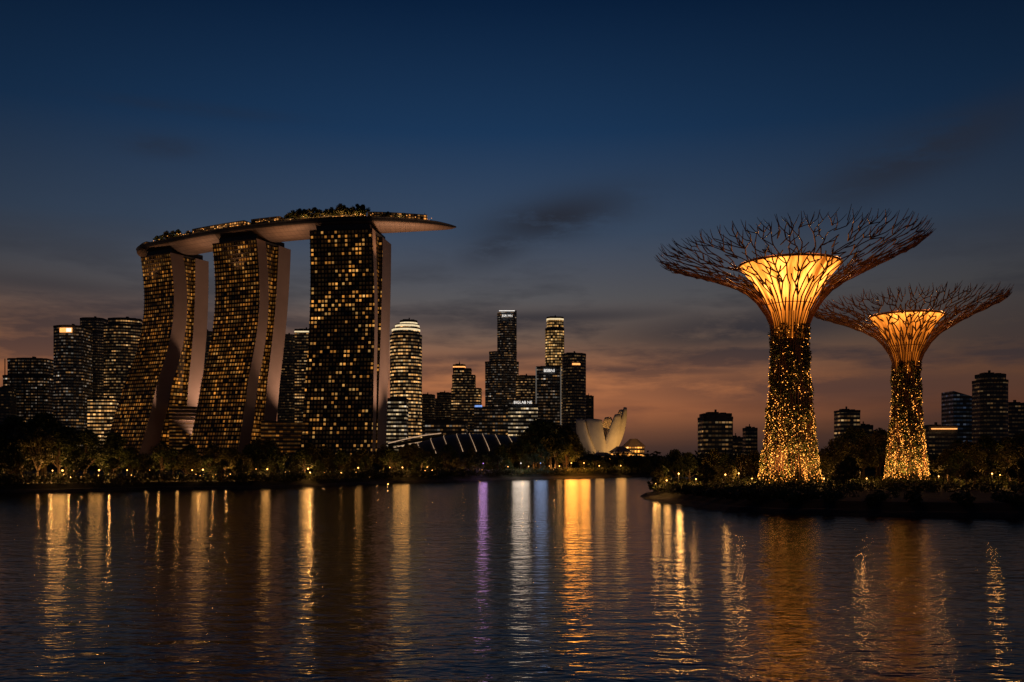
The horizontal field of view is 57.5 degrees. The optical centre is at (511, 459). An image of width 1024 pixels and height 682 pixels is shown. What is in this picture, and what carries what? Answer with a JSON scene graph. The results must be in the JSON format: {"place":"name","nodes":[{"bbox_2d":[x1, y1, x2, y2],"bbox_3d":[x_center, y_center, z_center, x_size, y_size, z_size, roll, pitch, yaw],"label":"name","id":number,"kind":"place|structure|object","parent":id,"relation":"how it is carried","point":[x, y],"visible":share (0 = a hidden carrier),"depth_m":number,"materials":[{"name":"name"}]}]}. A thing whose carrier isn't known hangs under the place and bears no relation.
{"place":"outdoors","nodes":[
{"label":"outdoors","id":0,"kind":"place"},
{"bbox_2d":[0,384,16,430],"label":"office tower","id":1,"kind":"structure","parent":0,"point":[8,400],"depth_m":1241.07,"materials":[{"name":"glass"}]},
{"bbox_2d":[2,356,52,423],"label":"office tower","id":2,"kind":"structure","parent":0,"point":[30,380],"depth_m":1279.00,"materials":[{"name":"glass"}]},
{"bbox_2d":[53,324,92,448],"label":"office tower","id":3,"kind":"structure","parent":0,"point":[72,368],"depth_m":1234.81,"materials":[{"name":"glass"}]},
{"bbox_2d":[80,316,107,397],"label":"office tower","id":4,"kind":"structure","parent":0,"point":[95,323],"depth_m":1382.53,"materials":[{"name":"glass"}]},
{"bbox_2d":[87,395,119,448],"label":"office tower","id":5,"kind":"structure","parent":0,"point":[101,411],"depth_m":1133.57,"materials":[{"name":"glass"}]},
{"bbox_2d":[103,317,142,398],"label":"office tower","id":6,"kind":"structure","parent":0,"point":[121,338],"depth_m":1280.51,"materials":[{"name":"glass"}]},
{"bbox_2d":[190,234,290,455],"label":"hotel tower","id":7,"kind":"structure","parent":0,"point":[238,395],"depth_m":803.27,"materials":[{"name":"black glass"}]},
{"bbox_2d":[277,333,294,421],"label":"office tower","id":8,"kind":"structure","parent":0,"point":[286,407],"depth_m":1336.02,"materials":[{"name":"glass"}]},
{"bbox_2d":[294,327,308,422],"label":"office tower","id":9,"kind":"structure","parent":0,"point":[301,342],"depth_m":1287.46,"materials":[{"name":"glass"}]},
{"bbox_2d":[300,224,390,455],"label":"hotel tower","id":10,"kind":"structure","parent":0,"point":[345,400],"depth_m":762.39,"materials":[{"name":"glass"},{"name":"concrete"}]},
{"bbox_2d":[386,395,408,450],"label":"city building","id":11,"kind":"structure","parent":0,"point":[397,418],"depth_m":1038.38,"materials":[{"name":"glass"}]},
{"bbox_2d":[390,318,421,444],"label":"office tower","id":12,"kind":"structure","parent":0,"point":[405,359],"depth_m":1183.39,"materials":[{"name":"glass"}]},
{"bbox_2d":[422,392,434,437],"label":"office tower","id":13,"kind":"structure","parent":0,"point":[428,406],"depth_m":1488.21,"materials":[{"name":"glass"}]},
{"bbox_2d":[435,391,450,419],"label":"office tower","id":14,"kind":"structure","parent":0,"point":[442,405],"depth_m":1582.86,"materials":[{"name":"glass"}]},
{"bbox_2d":[425,417,467,436],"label":"city building","id":15,"kind":"structure","parent":0,"point":[447,426],"depth_m":979.00,"materials":[{"name":"concrete"}]},
{"bbox_2d":[451,361,481,433],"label":"office tower","id":16,"kind":"structure","parent":0,"point":[466,395],"depth_m":1429.00,"materials":[{"name":"glass"}]},
{"bbox_2d":[474,405,507,435],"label":"city building","id":17,"kind":"structure","parent":0,"point":[492,420],"depth_m":1129.00,"materials":[{"name":"glass"}]},
{"bbox_2d":[0,467,999,492],"bbox_3d":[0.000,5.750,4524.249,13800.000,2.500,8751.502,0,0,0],"label":"ground","id":18,"kind":"structure","parent":0,"point":[89,487],"depth_m":214.34,"materials":[{"name":"black soil"}]},
{"bbox_2d":[0,448,28,474],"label":"broadleaf tree","id":19,"kind":"object","parent":18,"relation":"on","point":[19,467],"visible":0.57,"depth_m":176.02,"materials":[{"name":"green plant"}]},
{"bbox_2d":[0,415,31,472],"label":"broadleaf tree","id":20,"kind":"object","parent":18,"relation":"on","point":[12,423],"visible":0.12,"depth_m":200.47,"materials":[{"name":"green plant"}]},
{"bbox_2d":[0,443,33,475],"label":"broadleaf tree","id":21,"kind":"object","parent":18,"relation":"on","point":[8,460],"visible":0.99,"depth_m":175.62,"materials":[{"name":"green plant"}]},
{"bbox_2d":[0,426,44,476],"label":"broadleaf tree","id":22,"kind":"object","parent":18,"relation":"on","point":[18,434],"visible":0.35,"depth_m":185.24,"materials":[{"name":"green plant"}]},
{"bbox_2d":[18,427,56,480],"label":"broadleaf tree","id":23,"kind":"object","parent":18,"relation":"on","point":[36,438],"visible":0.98,"depth_m":182.95,"materials":[{"name":"green plant"}]},
{"bbox_2d":[25,412,63,478],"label":"broadleaf tree","id":24,"kind":"object","parent":18,"relation":"on","point":[45,422],"visible":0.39,"depth_m":194.03,"materials":[{"name":"green plant"}]},
{"bbox_2d":[31,426,83,475],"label":"broadleaf tree","id":25,"kind":"object","parent":18,"relation":"on","point":[58,434],"visible":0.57,"depth_m":189.34,"materials":[{"name":"green plant"}]},
{"bbox_2d":[54,426,83,480],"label":"broadleaf tree","id":26,"kind":"object","parent":18,"relation":"on","point":[70,432],"visible":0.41,"depth_m":194.97,"materials":[{"name":"green plant"}]},
{"bbox_2d":[59,450,91,478],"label":"broadleaf tree","id":27,"kind":"object","parent":18,"relation":"on","point":[73,455],"visible":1,"depth_m":179.94,"materials":[{"name":"green plant"}]},
{"bbox_2d":[59,429,110,476],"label":"broadleaf tree","id":28,"kind":"object","parent":18,"relation":"on","point":[96,452],"visible":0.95,"depth_m":189.61,"materials":[{"name":"green plant"}]},
{"bbox_2d":[98,457,123,475],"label":"broadleaf tree","id":29,"kind":"object","parent":18,"relation":"on","point":[114,463],"visible":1,"depth_m":186.87,"materials":[{"name":"green plant"}]},
{"bbox_2d":[92,431,140,475],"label":"broadleaf tree","id":30,"kind":"object","parent":18,"relation":"on","point":[111,438],"visible":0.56,"depth_m":204.93,"materials":[{"name":"green plant"}]},
{"bbox_2d":[101,443,132,473],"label":"broadleaf tree","id":31,"kind":"object","parent":18,"relation":"on","point":[116,451],"visible":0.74,"depth_m":196.65,"materials":[{"name":"green plant"}]},
{"bbox_2d":[139,457,160,481],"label":"broadleaf tree","id":32,"kind":"object","parent":18,"relation":"on","point":[148,463],"visible":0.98,"depth_m":187.32,"materials":[{"name":"green plant"}]},
{"bbox_2d":[105,248,208,455],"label":"hotel tower","id":33,"kind":"structure","parent":18,"relation":"on","point":[166,370],"depth_m":857.75,"materials":[{"name":"black glass"}]},
{"bbox_2d":[136,212,455,256],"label":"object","id":34,"kind":"structure","parent":33,"relation":"on","point":[201,240],"depth_m":795.11,"materials":[{"name":"metal"}]},
{"bbox_2d":[141,441,177,479],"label":"broadleaf tree","id":35,"kind":"object","parent":18,"relation":"on","point":[162,445],"visible":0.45,"depth_m":209.69,"materials":[{"name":"green plant"}]},
{"bbox_2d":[150,450,176,480],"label":"broadleaf tree","id":36,"kind":"object","parent":18,"relation":"on","point":[160,456],"visible":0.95,"depth_m":200.26,"materials":[{"name":"green plant"}]},
{"bbox_2d":[169,405,196,454],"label":"podium hall","id":37,"kind":"structure","parent":18,"relation":"on","point":[181,421],"depth_m":836.00,"materials":[{"name":"glass"}]},
{"bbox_2d":[171,450,202,473],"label":"broadleaf tree","id":38,"kind":"object","parent":18,"relation":"on","point":[185,456],"visible":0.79,"depth_m":202.66,"materials":[{"name":"green plant"}]},
{"bbox_2d":[185,458,201,474],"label":"broadleaf tree","id":39,"kind":"object","parent":18,"relation":"on","point":[192,463],"visible":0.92,"depth_m":196.06,"materials":[{"name":"green plant"}]},
{"bbox_2d":[200,455,217,473],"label":"broadleaf tree","id":40,"kind":"object","parent":18,"relation":"on","point":[208,459],"visible":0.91,"depth_m":205.60,"materials":[{"name":"green plant"}]},
{"bbox_2d":[199,442,221,477],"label":"broadleaf tree","id":41,"kind":"object","parent":18,"relation":"on","point":[212,447],"visible":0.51,"depth_m":218.39,"materials":[{"name":"green plant"}]},
{"bbox_2d":[214,448,235,475],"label":"broadleaf tree","id":42,"kind":"object","parent":18,"relation":"on","point":[230,459],"visible":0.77,"depth_m":205.36,"materials":[{"name":"green plant"}]},
{"bbox_2d":[242,444,263,473],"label":"broadleaf tree","id":43,"kind":"object","parent":18,"relation":"on","point":[252,450],"visible":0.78,"depth_m":235.27,"materials":[{"name":"green plant"}]},
{"bbox_2d":[241,438,269,471],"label":"broadleaf tree","id":44,"kind":"object","parent":18,"relation":"on","point":[263,447],"visible":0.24,"depth_m":241.30,"materials":[{"name":"green plant"}]},
{"bbox_2d":[260,446,288,473],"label":"broadleaf tree","id":45,"kind":"object","parent":18,"relation":"on","point":[269,454],"visible":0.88,"depth_m":217.18,"materials":[{"name":"green plant"}]},
{"bbox_2d":[261,420,307,454],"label":"podium hall","id":46,"kind":"structure","parent":18,"relation":"on","point":[287,436],"depth_m":756.00,"materials":[{"name":"glass"}]},
{"bbox_2d":[291,449,315,471],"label":"broadleaf tree","id":47,"kind":"object","parent":18,"relation":"on","point":[305,456],"visible":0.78,"depth_m":227.63,"materials":[{"name":"green plant"}]},
{"bbox_2d":[301,442,325,472],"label":"broadleaf tree","id":48,"kind":"object","parent":18,"relation":"on","point":[312,451],"visible":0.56,"depth_m":249.12,"materials":[{"name":"green plant"}]},
{"bbox_2d":[332,449,350,469],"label":"broadleaf tree","id":49,"kind":"object","parent":18,"relation":"on","point":[341,454],"visible":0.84,"depth_m":241.16,"materials":[{"name":"green plant"}]},
{"bbox_2d":[353,447,374,463],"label":"broadleaf tree","id":50,"kind":"object","parent":18,"relation":"on","point":[360,453],"visible":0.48,"depth_m":256.77,"materials":[{"name":"green plant"}]},
{"bbox_2d":[379,445,401,474],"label":"broadleaf tree","id":51,"kind":"object","parent":18,"relation":"on","point":[390,453],"visible":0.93,"depth_m":257.26,"materials":[{"name":"green plant"}]},
{"bbox_2d":[399,443,418,471],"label":"broadleaf tree","id":52,"kind":"object","parent":18,"relation":"on","point":[405,450],"visible":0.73,"depth_m":282.52,"materials":[{"name":"green plant"}]},
{"bbox_2d":[0,465,822,485],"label":"shrubbery","id":53,"kind":"object","parent":18,"relation":"on","point":[6,478],"visible":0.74,"depth_m":206.03,"materials":[{"name":"green plant"}]},
{"bbox_2d":[388,433,441,447],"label":"entrance canopy","id":54,"kind":"object","parent":18,"relation":"on","point":[418,440],"visible":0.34,"depth_m":603.00,"materials":[{"name":"grey metal"}]},
{"bbox_2d":[438,444,460,467],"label":"broadleaf tree","id":55,"kind":"object","parent":18,"relation":"on","point":[448,447],"visible":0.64,"depth_m":296.83,"materials":[{"name":"green plant"}]},
{"bbox_2d":[398,433,534,467],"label":"exhibition hall","id":56,"kind":"structure","parent":18,"relation":"on","point":[460,443],"depth_m":536.99,"materials":[{"name":"metal"}]},
{"bbox_2d":[23,446,999,470],"bbox_3d":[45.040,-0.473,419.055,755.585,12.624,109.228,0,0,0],"label":"distant wood","id":57,"kind":"object","parent":18,"relation":"on","point":[654,459],"visible":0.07,"depth_m":383.39,"materials":[{"name":"green plant"}]},
{"bbox_2d":[516,442,539,468],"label":"broadleaf tree","id":58,"kind":"object","parent":18,"relation":"on","point":[529,447],"visible":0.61,"depth_m":306.60,"materials":[{"name":"green plant"}]},
{"bbox_2d":[516,418,545,466],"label":"broadleaf tree","id":59,"kind":"object","parent":18,"relation":"on","point":[538,424],"visible":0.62,"depth_m":313.92,"materials":[{"name":"green plant"}]},
{"bbox_2d":[515,426,552,468],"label":"broadleaf tree","id":60,"kind":"object","parent":18,"relation":"on","point":[523,436],"visible":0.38,"depth_m":314.71,"materials":[{"name":"green plant"}]},
{"bbox_2d":[531,443,550,464],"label":"broadleaf tree","id":61,"kind":"object","parent":18,"relation":"on","point":[543,449],"visible":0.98,"depth_m":299.50,"materials":[{"name":"green plant"}]},
{"bbox_2d":[536,420,571,468],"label":"broadleaf tree","id":62,"kind":"object","parent":18,"relation":"on","point":[550,426],"visible":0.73,"depth_m":310.21,"materials":[{"name":"green plant"}]},
{"bbox_2d":[537,426,573,467],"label":"broadleaf tree","id":63,"kind":"object","parent":18,"relation":"on","point":[560,437],"visible":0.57,"depth_m":309.72,"materials":[{"name":"green plant"}]},
{"bbox_2d":[555,441,579,468],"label":"broadleaf tree","id":64,"kind":"object","parent":18,"relation":"on","point":[565,451],"visible":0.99,"depth_m":306.81,"materials":[{"name":"green plant"}]},
{"bbox_2d":[562,425,585,468],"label":"broadleaf tree","id":65,"kind":"object","parent":18,"relation":"on","point":[568,429],"visible":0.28,"depth_m":321.48,"materials":[{"name":"green plant"}]},
{"bbox_2d":[576,407,626,453],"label":"lotus museum","id":66,"kind":"structure","parent":18,"relation":"on","point":[597,435],"depth_m":629.55,"materials":[{"name":"white concrete"}]},
{"bbox_2d":[623,439,645,455],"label":"waterfront pavilion","id":67,"kind":"structure","parent":18,"relation":"on","point":[634,445],"depth_m":675.60,"materials":[{"name":"brown glass"}]},
{"bbox_2d":[485,310,518,406],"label":"office tower","id":68,"kind":"structure","parent":0,"point":[501,368],"depth_m":1631.29,"materials":[{"name":"glass"}]},
{"bbox_2d":[0,476,1023,681],"bbox_3d":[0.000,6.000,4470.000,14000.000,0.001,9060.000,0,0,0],"label":"water","id":69,"kind":"structure","parent":0,"point":[617,579],"depth_m":43.47,"materials":[{"name":"black liquid"}]},
{"bbox_2d":[508,401,537,436],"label":"city building","id":70,"kind":"structure","parent":0,"point":[522,415],"depth_m":1082.71,"materials":[{"name":"glass"}]},
{"bbox_2d":[516,374,535,403],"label":"office tower","id":71,"kind":"structure","parent":0,"point":[526,387],"depth_m":1483.93,"materials":[{"name":"glass"}]},
{"bbox_2d":[536,365,560,425],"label":"office tower","id":72,"kind":"structure","parent":0,"point":[548,389],"depth_m":1283.29,"materials":[{"name":"glass"}]},
{"bbox_2d":[545,315,563,424],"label":"office tower","id":73,"kind":"structure","parent":0,"point":[554,340],"depth_m":1486.63,"materials":[{"name":"glass"}]},
{"bbox_2d":[562,351,585,424],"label":"office tower","id":74,"kind":"structure","parent":0,"point":[573,386],"depth_m":1236.29,"materials":[{"name":"glass"}]},
{"bbox_2d":[586,393,593,418],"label":"office tower","id":75,"kind":"structure","parent":0,"point":[589,406],"depth_m":1293.50,"materials":[{"name":"glass"}]},
{"bbox_2d":[697,409,732,455],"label":"city building","id":76,"kind":"structure","parent":0,"point":[715,428],"depth_m":885.86,"materials":[{"name":"glass"}]},
{"bbox_2d":[742,424,757,454],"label":"city building","id":77,"kind":"structure","parent":0,"point":[750,438],"depth_m":993.57,"materials":[{"name":"glass"}]},
{"bbox_2d":[640,481,1023,518],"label":"ground","id":78,"kind":"structure","parent":0,"point":[938,504],"depth_m":103.49,"materials":[{"name":"black soil"}]},
{"bbox_2d":[647,467,669,491],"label":"broadleaf tree","id":79,"kind":"object","parent":78,"relation":"on","point":[658,480],"visible":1,"depth_m":137.49,"materials":[{"name":"green plant"}]},
{"bbox_2d":[658,449,693,477],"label":"broadleaf tree","id":80,"kind":"object","parent":78,"relation":"on","point":[675,455],"visible":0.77,"depth_m":167.08,"materials":[{"name":"green plant"}]},
{"bbox_2d":[672,452,702,481],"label":"broadleaf tree","id":81,"kind":"object","parent":78,"relation":"on","point":[690,460],"visible":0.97,"depth_m":160.70,"materials":[{"name":"green plant"}]},
{"bbox_2d":[696,463,717,486],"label":"broadleaf tree","id":82,"kind":"object","parent":78,"relation":"on","point":[707,469],"visible":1,"depth_m":135.29,"materials":[{"name":"green plant"}]},
{"bbox_2d":[701,448,728,477],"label":"broadleaf tree","id":83,"kind":"object","parent":78,"relation":"on","point":[713,456],"visible":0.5,"depth_m":183.04,"materials":[{"name":"green plant"}]},
{"bbox_2d":[715,453,737,481],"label":"broadleaf tree","id":84,"kind":"object","parent":78,"relation":"on","point":[721,461],"visible":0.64,"depth_m":169.30,"materials":[{"name":"green plant"}]},
{"bbox_2d":[727,454,754,478],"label":"broadleaf tree","id":85,"kind":"object","parent":78,"relation":"on","point":[741,459],"visible":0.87,"depth_m":175.19,"materials":[{"name":"green plant"}]},
{"bbox_2d":[656,204,933,485],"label":"supertree","id":86,"kind":"object","parent":78,"relation":"on","point":[787,288],"visible":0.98,"depth_m":162.33,"materials":[{"name":"metal"}]},
{"bbox_2d":[818,438,839,467],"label":"broadleaf tree","id":87,"kind":"object","parent":78,"relation":"on","point":[827,452],"visible":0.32,"depth_m":189.80,"materials":[{"name":"green plant"}]},
{"bbox_2d":[821,452,846,484],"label":"broadleaf tree","id":88,"kind":"object","parent":78,"relation":"on","point":[839,456],"visible":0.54,"depth_m":156.51,"materials":[{"name":"green plant"}]},
{"bbox_2d":[648,473,1023,506],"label":"shrubbery","id":89,"kind":"object","parent":78,"relation":"on","point":[753,493],"visible":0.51,"depth_m":109.48,"materials":[{"name":"green plant"}]},
{"bbox_2d":[831,461,855,485],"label":"broadleaf tree","id":90,"kind":"object","parent":78,"relation":"on","point":[840,469],"visible":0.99,"depth_m":135.70,"materials":[{"name":"green plant"}]},
{"bbox_2d":[826,441,865,468],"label":"broadleaf tree","id":91,"kind":"object","parent":78,"relation":"on","point":[846,449],"visible":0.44,"depth_m":167.91,"materials":[{"name":"green plant"}]},
{"bbox_2d":[837,454,863,483],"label":"broadleaf tree","id":92,"kind":"object","parent":78,"relation":"on","point":[849,459],"visible":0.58,"depth_m":143.82,"materials":[{"name":"green plant"}]},
{"bbox_2d":[681,472,1023,492],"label":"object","id":93,"kind":"object","parent":78,"relation":"on","point":[993,484],"visible":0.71,"depth_m":143.74,"materials":[{"name":"green plant"}]},
{"bbox_2d":[834,428,883,481],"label":"broadleaf tree","id":94,"kind":"object","parent":78,"relation":"on","point":[857,434],"visible":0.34,"depth_m":179.37,"materials":[{"name":"green plant"}]},
{"bbox_2d":[852,435,885,479],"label":"broadleaf tree","id":95,"kind":"object","parent":78,"relation":"on","point":[868,447],"visible":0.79,"depth_m":173.80,"materials":[{"name":"green plant"}]},
{"bbox_2d":[870,431,886,476],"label":"broadleaf tree","id":96,"kind":"object","parent":78,"relation":"on","point":[879,441],"visible":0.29,"depth_m":202.52,"materials":[{"name":"green plant"}]},
{"bbox_2d":[810,280,1012,482],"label":"supertree","id":97,"kind":"object","parent":78,"relation":"on","point":[905,334],"visible":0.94,"depth_m":182.11,"materials":[{"name":"metal"}]},
{"bbox_2d":[930,448,952,479],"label":"broadleaf tree","id":98,"kind":"object","parent":78,"relation":"on","point":[942,458],"visible":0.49,"depth_m":168.97,"materials":[{"name":"green plant"}]},
{"bbox_2d":[939,451,974,486],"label":"broadleaf tree","id":99,"kind":"object","parent":78,"relation":"on","point":[955,459],"visible":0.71,"depth_m":160.01,"materials":[{"name":"green plant"}]},
{"bbox_2d":[956,461,979,484],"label":"broadleaf tree","id":100,"kind":"object","parent":78,"relation":"on","point":[964,471],"visible":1,"depth_m":145.51,"materials":[{"name":"green plant"}]},
{"bbox_2d":[950,443,996,485],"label":"broadleaf tree","id":101,"kind":"object","parent":78,"relation":"on","point":[976,449],"visible":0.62,"depth_m":161.61,"materials":[{"name":"green plant"}]},
{"bbox_2d":[990,442,1023,482],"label":"broadleaf tree","id":102,"kind":"object","parent":78,"relation":"on","point":[1009,450],"visible":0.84,"depth_m":159.34,"materials":[{"name":"green plant"}]},
{"bbox_2d":[1004,458,1023,484],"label":"broadleaf tree","id":103,"kind":"object","parent":78,"relation":"on","point":[1013,474],"visible":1,"depth_m":137.73,"materials":[{"name":"green plant"}]},
{"bbox_2d":[834,406,859,438],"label":"city building","id":104,"kind":"structure","parent":0,"point":[845,418],"depth_m":940.16,"materials":[{"name":"glass"}]},
{"bbox_2d":[924,422,957,456],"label":"city building","id":105,"kind":"structure","parent":0,"point":[939,439],"depth_m":886.50,"materials":[{"name":"glass"}]},
{"bbox_2d":[941,391,971,442],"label":"city building","id":106,"kind":"structure","parent":0,"point":[956,408],"depth_m":936.77,"materials":[{"name":"glass"}]},
{"bbox_2d":[972,370,1008,448],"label":"office tower","id":107,"kind":"structure","parent":0,"point":[989,402],"depth_m":888.10,"materials":[{"name":"glass"}]},
{"bbox_2d":[1008,400,1023,439],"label":"city building","id":108,"kind":"structure","parent":0,"point":[1015,417],"depth_m":935.41,"materials":[{"name":"glass"}]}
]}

